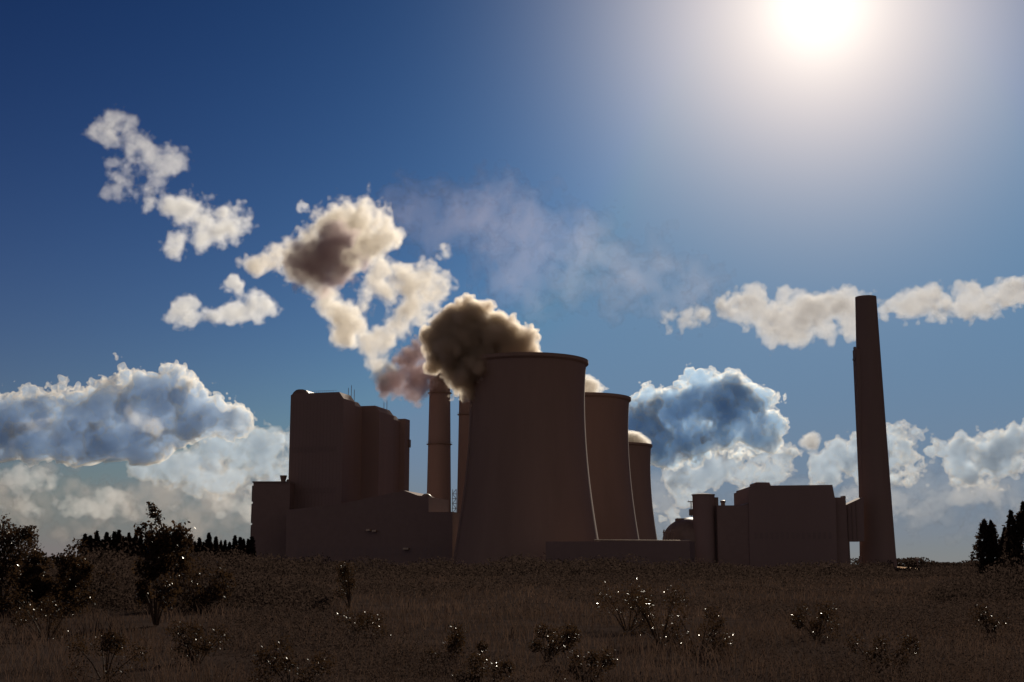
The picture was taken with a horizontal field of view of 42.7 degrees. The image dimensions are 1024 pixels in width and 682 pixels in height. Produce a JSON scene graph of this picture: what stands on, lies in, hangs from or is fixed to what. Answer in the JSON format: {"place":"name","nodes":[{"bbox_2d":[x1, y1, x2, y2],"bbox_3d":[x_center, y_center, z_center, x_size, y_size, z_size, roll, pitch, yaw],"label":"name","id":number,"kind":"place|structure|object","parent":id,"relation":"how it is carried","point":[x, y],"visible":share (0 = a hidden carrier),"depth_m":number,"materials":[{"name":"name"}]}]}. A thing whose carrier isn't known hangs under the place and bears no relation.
{"place":"outdoors","nodes":[
{"label":"outdoors","id":0,"kind":"place"},
{"bbox_2d":[250,475,293,568],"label":"annex building","id":1,"kind":"structure","parent":0,"point":[273,501],"depth_m":684.59,"materials":[{"name":"concrete"}]},
{"bbox_2d":[288,385,410,508],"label":"boiler house","id":2,"kind":"structure","parent":0,"point":[344,448],"depth_m":706.22,"materials":[{"name":"grey metal"}]},
{"bbox_2d":[0,566,1023,681],"bbox_3d":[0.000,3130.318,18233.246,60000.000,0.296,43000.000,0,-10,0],"label":"ground","id":3,"kind":"structure","parent":0,"point":[488,654],"depth_m":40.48,"materials":[{"name":"plant"}]},
{"bbox_2d":[0,513,45,613],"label":"bushy tree","id":4,"kind":"object","parent":3,"relation":"on","point":[15,533],"visible":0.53,"depth_m":61.06,"materials":[{"name":"green plant"}]},
{"bbox_2d":[5,537,55,614],"bbox_3d":[-21.591,10.808,59.040,2.422,3.918,1.750,0,-10,0],"label":"bushy tree","id":5,"kind":"object","parent":3,"relation":"on","point":[36,557],"visible":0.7,"depth_m":58.86,"materials":[{"name":"green plant"}]},
{"bbox_2d":[0,583,89,640],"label":"shrub","id":6,"kind":"object","parent":3,"relation":"on","point":[32,616],"visible":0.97,"depth_m":39.01,"materials":[{"name":"green plant"}]},
{"bbox_2d":[27,569,89,605],"bbox_3d":[-20.536,11.360,59.215,2.813,2.111,1.863,4,-11,-23],"label":"bush","id":7,"kind":"object","parent":3,"relation":"on","point":[41,582],"visible":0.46,"depth_m":58.57,"materials":[{"name":"green plant"}]},
{"bbox_2d":[42,535,97,616],"bbox_3d":[-19.266,10.422,57.025,2.128,3.958,1.832,-3,-10,19],"label":"bushy tree","id":8,"kind":"object","parent":3,"relation":"on","point":[72,583],"visible":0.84,"depth_m":56.90,"materials":[{"name":"green plant"}]},
{"bbox_2d":[78,533,87,556],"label":"poplar tree","id":9,"kind":"object","parent":3,"relation":"on","point":[84,538],"visible":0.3,"depth_m":427.97,"materials":[{"name":"green plant"}]},
{"bbox_2d":[84,535,95,559],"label":"poplar tree","id":10,"kind":"object","parent":3,"relation":"on","point":[91,545],"visible":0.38,"depth_m":410.46,"materials":[{"name":"green plant"}]},
{"bbox_2d":[93,530,101,562],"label":"poplar tree","id":11,"kind":"object","parent":3,"relation":"on","point":[96,538],"visible":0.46,"depth_m":418.13,"materials":[{"name":"green plant"}]},
{"bbox_2d":[101,532,108,554],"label":"poplar tree","id":12,"kind":"object","parent":3,"relation":"on","point":[106,536],"visible":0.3,"depth_m":437.75,"materials":[{"name":"green plant"}]},
{"bbox_2d":[62,630,151,681],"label":"shrub","id":13,"kind":"object","parent":3,"relation":"on","point":[114,641],"visible":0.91,"depth_m":25.33,"materials":[{"name":"green plant"}]},
{"bbox_2d":[103,537,111,561],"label":"poplar tree","id":14,"kind":"object","parent":3,"relation":"on","point":[108,540],"visible":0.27,"depth_m":414.06,"materials":[{"name":"green plant"}]},
{"bbox_2d":[108,531,116,557],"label":"poplar tree","id":15,"kind":"object","parent":3,"relation":"on","point":[112,542],"visible":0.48,"depth_m":411.58,"materials":[{"name":"green plant"}]},
{"bbox_2d":[113,530,124,560],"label":"poplar tree","id":16,"kind":"object","parent":3,"relation":"on","point":[118,539],"visible":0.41,"depth_m":411.50,"materials":[{"name":"green plant"}]},
{"bbox_2d":[123,537,129,558],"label":"poplar tree","id":17,"kind":"object","parent":3,"relation":"on","point":[125,544],"visible":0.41,"depth_m":417.04,"materials":[{"name":"green plant"}]},
{"bbox_2d":[129,534,138,559],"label":"poplar tree","id":18,"kind":"object","parent":3,"relation":"on","point":[135,538],"visible":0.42,"depth_m":414.80,"materials":[{"name":"green plant"}]},
{"bbox_2d":[134,536,144,560],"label":"poplar tree","id":19,"kind":"object","parent":3,"relation":"on","point":[139,543],"visible":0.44,"depth_m":411.88,"materials":[{"name":"green plant"}]},
{"bbox_2d":[144,530,150,557],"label":"poplar tree","id":20,"kind":"object","parent":3,"relation":"on","point":[146,547],"visible":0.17,"depth_m":414.72,"materials":[{"name":"green plant"}]},
{"bbox_2d":[131,501,195,625],"bbox_3d":[-13.088,8.345,49.196,2.533,4.634,2.323,0,-10,0],"label":"young tree","id":21,"kind":"object","parent":3,"relation":"on","point":[161,545],"visible":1,"depth_m":49.15,"materials":[{"name":"green plant"}]},
{"bbox_2d":[0,532,333,612],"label":"undergrowth","id":22,"kind":"object","parent":3,"relation":"on","point":[246,585],"visible":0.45,"depth_m":65.84,"materials":[{"name":"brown plant"}]},
{"bbox_2d":[187,534,194,555],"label":"poplar tree","id":23,"kind":"object","parent":3,"relation":"on","point":[188,544],"visible":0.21,"depth_m":429.93,"materials":[{"name":"green plant"}]},
{"bbox_2d":[195,537,201,555],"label":"poplar tree","id":24,"kind":"object","parent":3,"relation":"on","point":[199,542],"visible":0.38,"depth_m":437.25,"materials":[{"name":"green plant"}]},
{"bbox_2d":[165,619,232,664],"bbox_3d":[-6.898,6.723,29.265,1.449,1.071,1.742,0,-10,0],"label":"shrub","id":25,"kind":"object","parent":3,"relation":"on","point":[196,646],"visible":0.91,"depth_m":29.00,"materials":[{"name":"green plant"}]},
{"bbox_2d":[200,541,204,555],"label":"poplar tree","id":26,"kind":"object","parent":3,"relation":"on","point":[202,546],"visible":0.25,"depth_m":430.97,"materials":[{"name":"green plant"}]},
{"bbox_2d":[167,556,239,610],"bbox_3d":[-15.124,11.695,62.953,3.709,2.688,3.454,0,-10,0],"label":"bush","id":27,"kind":"object","parent":3,"relation":"on","point":[220,590],"visible":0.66,"depth_m":63.28,"materials":[{"name":"green plant"}]},
{"bbox_2d":[203,532,214,558],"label":"poplar tree","id":28,"kind":"object","parent":3,"relation":"on","point":[209,544],"visible":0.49,"depth_m":414.94,"materials":[{"name":"green plant"}]},
{"bbox_2d":[213,536,220,557],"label":"poplar tree","id":29,"kind":"object","parent":3,"relation":"on","point":[216,547],"visible":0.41,"depth_m":427.19,"materials":[{"name":"green plant"}]},
{"bbox_2d":[219,540,222,555],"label":"poplar tree","id":30,"kind":"object","parent":3,"relation":"on","point":[220,545],"visible":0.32,"depth_m":435.24,"materials":[{"name":"green plant"}]},
{"bbox_2d":[221,540,228,565],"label":"poplar tree","id":31,"kind":"object","parent":3,"relation":"on","point":[224,547],"visible":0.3,"depth_m":419.57,"materials":[{"name":"green plant"}]},
{"bbox_2d":[227,541,232,556],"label":"poplar tree","id":32,"kind":"object","parent":3,"relation":"on","point":[229,546],"visible":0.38,"depth_m":425.63,"materials":[{"name":"green plant"}]},
{"bbox_2d":[232,535,237,549],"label":"poplar tree","id":33,"kind":"object","parent":3,"relation":"on","point":[234,542],"visible":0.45,"depth_m":427.79,"materials":[{"name":"green plant"}]},
{"bbox_2d":[234,537,241,555],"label":"poplar tree","id":34,"kind":"object","parent":3,"relation":"on","point":[239,541],"visible":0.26,"depth_m":425.69,"materials":[{"name":"green plant"}]},
{"bbox_2d":[238,538,246,562],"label":"poplar tree","id":35,"kind":"object","parent":3,"relation":"on","point":[243,545],"visible":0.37,"depth_m":418.10,"materials":[{"name":"green plant"}]},
{"bbox_2d":[244,539,251,567],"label":"poplar tree","id":36,"kind":"object","parent":3,"relation":"on","point":[248,547],"visible":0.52,"depth_m":418.54,"materials":[{"name":"green plant"}]},
{"bbox_2d":[250,536,256,560],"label":"poplar tree","id":37,"kind":"object","parent":3,"relation":"on","point":[252,543],"visible":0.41,"depth_m":423.86,"materials":[{"name":"green plant"}]},
{"bbox_2d":[248,634,336,681],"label":"shrub","id":38,"kind":"object","parent":3,"relation":"on","point":[285,660],"visible":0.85,"depth_m":23.13,"materials":[{"name":"green plant"}]},
{"bbox_2d":[332,561,357,608],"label":"shrub","id":39,"kind":"object","parent":3,"relation":"on","point":[350,582],"visible":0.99,"depth_m":64.79,"materials":[{"name":"green plant"}]},
{"bbox_2d":[333,606,387,642],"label":"shrub","id":40,"kind":"object","parent":3,"relation":"on","point":[362,620],"visible":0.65,"depth_m":36.95,"materials":[{"name":"green plant"}]},
{"bbox_2d":[286,490,459,569],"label":"turbine hall","id":41,"kind":"structure","parent":3,"relation":"on","point":[403,527],"depth_m":653.89,"materials":[{"name":"concrete"}]},
{"bbox_2d":[426,369,456,511],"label":"chimney","id":42,"kind":"object","parent":3,"relation":"on","point":[439,444],"visible":0.73,"depth_m":796.13,"materials":[{"name":"concrete"}]},
{"bbox_2d":[419,622,488,665],"bbox_3d":[-1.274,6.771,29.235,1.062,0.968,1.551,-5,-11,29],"label":"shrub","id":43,"kind":"object","parent":3,"relation":"on","point":[458,639],"visible":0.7,"depth_m":29.26,"materials":[{"name":"green plant"}]},
{"bbox_2d":[457,385,468,512],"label":"chimney","id":44,"kind":"object","parent":3,"relation":"on","point":[463,430],"visible":0.46,"depth_m":832.22,"materials":[{"name":"concrete"}]},
{"bbox_2d":[452,651,515,681],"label":"shrub","id":45,"kind":"object","parent":3,"relation":"on","point":[482,659],"visible":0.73,"depth_m":22.29,"materials":[{"name":"green plant"}]},
{"bbox_2d":[9,545,983,576],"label":"undergrowth","id":46,"kind":"object","parent":3,"relation":"on","point":[529,566],"visible":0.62,"depth_m":269.52,"materials":[{"name":"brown plant"}]},
{"bbox_2d":[30,557,977,566],"bbox_3d":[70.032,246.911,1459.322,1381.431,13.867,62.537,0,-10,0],"label":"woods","id":47,"kind":"object","parent":3,"relation":"on","point":[907,562],"visible":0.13,"depth_m":1438.89,"materials":[{"name":"green plant"}]},
{"bbox_2d":[528,622,581,661],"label":"shrub","id":48,"kind":"object","parent":3,"relation":"on","point":[567,637],"visible":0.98,"depth_m":30.19,"materials":[{"name":"green plant"}]},
{"bbox_2d":[553,647,617,681],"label":"shrub","id":49,"kind":"object","parent":3,"relation":"on","point":[601,657],"visible":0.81,"depth_m":23.34,"materials":[{"name":"green plant"}]},
{"bbox_2d":[546,539,694,568],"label":"hall","id":50,"kind":"structure","parent":3,"relation":"on","point":[661,550],"depth_m":554.88,"materials":[{"name":"concrete"}]},
{"bbox_2d":[589,579,661,631],"bbox_3d":[3.778,8.752,43.202,2.420,1.801,2.304,0,-10,0],"label":"shrub","id":51,"kind":"object","parent":3,"relation":"on","point":[620,612],"visible":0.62,"depth_m":43.19,"materials":[{"name":"green plant"}]},
{"bbox_2d":[619,579,693,645],"bbox_3d":[4.105,7.692,37.099,2.204,1.831,1.988,0,-10,0],"label":"shrub","id":52,"kind":"object","parent":3,"relation":"on","point":[644,603],"visible":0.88,"depth_m":37.27,"materials":[{"name":"green plant"}]},
{"bbox_2d":[662,518,695,562],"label":"domed tank","id":53,"kind":"object","parent":3,"relation":"on","point":[680,529],"visible":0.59,"depth_m":599.54,"materials":[{"name":"grey metal"}]},
{"bbox_2d":[658,603,737,656],"bbox_3d":[4.613,7.138,32.354,1.942,1.308,1.593,-3,-10,17],"label":"shrub","id":54,"kind":"object","parent":3,"relation":"on","point":[714,629],"visible":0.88,"depth_m":32.29,"materials":[{"name":"green plant"}]},
{"bbox_2d":[688,493,717,568],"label":"cylindrical silo","id":55,"kind":"object","parent":3,"relation":"on","point":[702,512],"visible":0.91,"depth_m":596.30,"materials":[{"name":"concrete"}]},
{"bbox_2d":[716,482,850,568],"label":"process hall","id":56,"kind":"structure","parent":3,"relation":"on","point":[760,524],"depth_m":594.61,"materials":[{"name":"concrete"}]},
{"bbox_2d":[846,497,863,541],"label":"flue duct","id":57,"kind":"object","parent":56,"relation":"attached to","point":[855,518],"visible":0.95,"depth_m":599.30,"materials":[{"name":"grey metal"}]},
{"bbox_2d":[789,599,842,639],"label":"shrub","id":58,"kind":"object","parent":3,"relation":"on","point":[822,614],"visible":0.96,"depth_m":39.37,"materials":[{"name":"green plant"}]},
{"bbox_2d":[852,295,896,566],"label":"chimney","id":59,"kind":"object","parent":3,"relation":"on","point":[877,543],"visible":0.94,"depth_m":615.99,"materials":[{"name":"concrete"}]},
{"bbox_2d":[844,631,923,672],"bbox_3d":[7.643,6.429,26.971,1.696,0.873,0.926,-5,-11,26],"label":"shrub","id":60,"kind":"object","parent":3,"relation":"on","point":[911,639],"visible":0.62,"depth_m":26.80,"materials":[{"name":"green plant"}]},
{"bbox_2d":[929,544,1023,602],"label":"undergrowth","id":61,"kind":"object","parent":3,"relation":"on","point":[981,580],"visible":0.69,"depth_m":82.16,"materials":[{"name":"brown plant"}]},
{"bbox_2d":[970,519,1000,584],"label":"conifer tree","id":62,"kind":"object","parent":3,"relation":"on","point":[987,546],"visible":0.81,"depth_m":118.20,"materials":[{"name":"green plant"}]},
{"bbox_2d":[968,603,1008,635],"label":"shrub","id":63,"kind":"object","parent":3,"relation":"on","point":[982,617],"visible":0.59,"depth_m":40.79,"materials":[{"name":"green plant"}]},
{"bbox_2d":[996,525,1011,580],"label":"conifer tree","id":64,"kind":"object","parent":3,"relation":"on","point":[1001,546],"visible":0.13,"depth_m":116.50,"materials":[{"name":"green plant"}]},
{"bbox_2d":[1000,501,1023,578],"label":"conifer tree","id":65,"kind":"object","parent":3,"relation":"on","point":[1014,537],"visible":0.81,"depth_m":110.51,"materials":[{"name":"green plant"}]},
{"bbox_2d":[0,0,1023,563],"label":"sky","id":66,"kind":"structure","parent":0,"point":[213,212],"materials":[{"name":"blue"}]},
{"bbox_2d":[445,352,598,569],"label":"cooling tower","id":67,"kind":"structure","parent":0,"point":[527,489],"depth_m":615.34,"materials":[{"name":"concrete"}]},
{"bbox_2d":[585,392,638,539],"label":"cooling tower","id":68,"kind":"structure","parent":0,"point":[606,425],"depth_m":760.06,"materials":[{"name":"concrete"}]},
{"bbox_2d":[629,442,656,539],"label":"cooling tower","id":69,"kind":"structure","parent":0,"point":[640,459],"depth_m":1069.42,"materials":[{"name":"concrete"}]}
]}

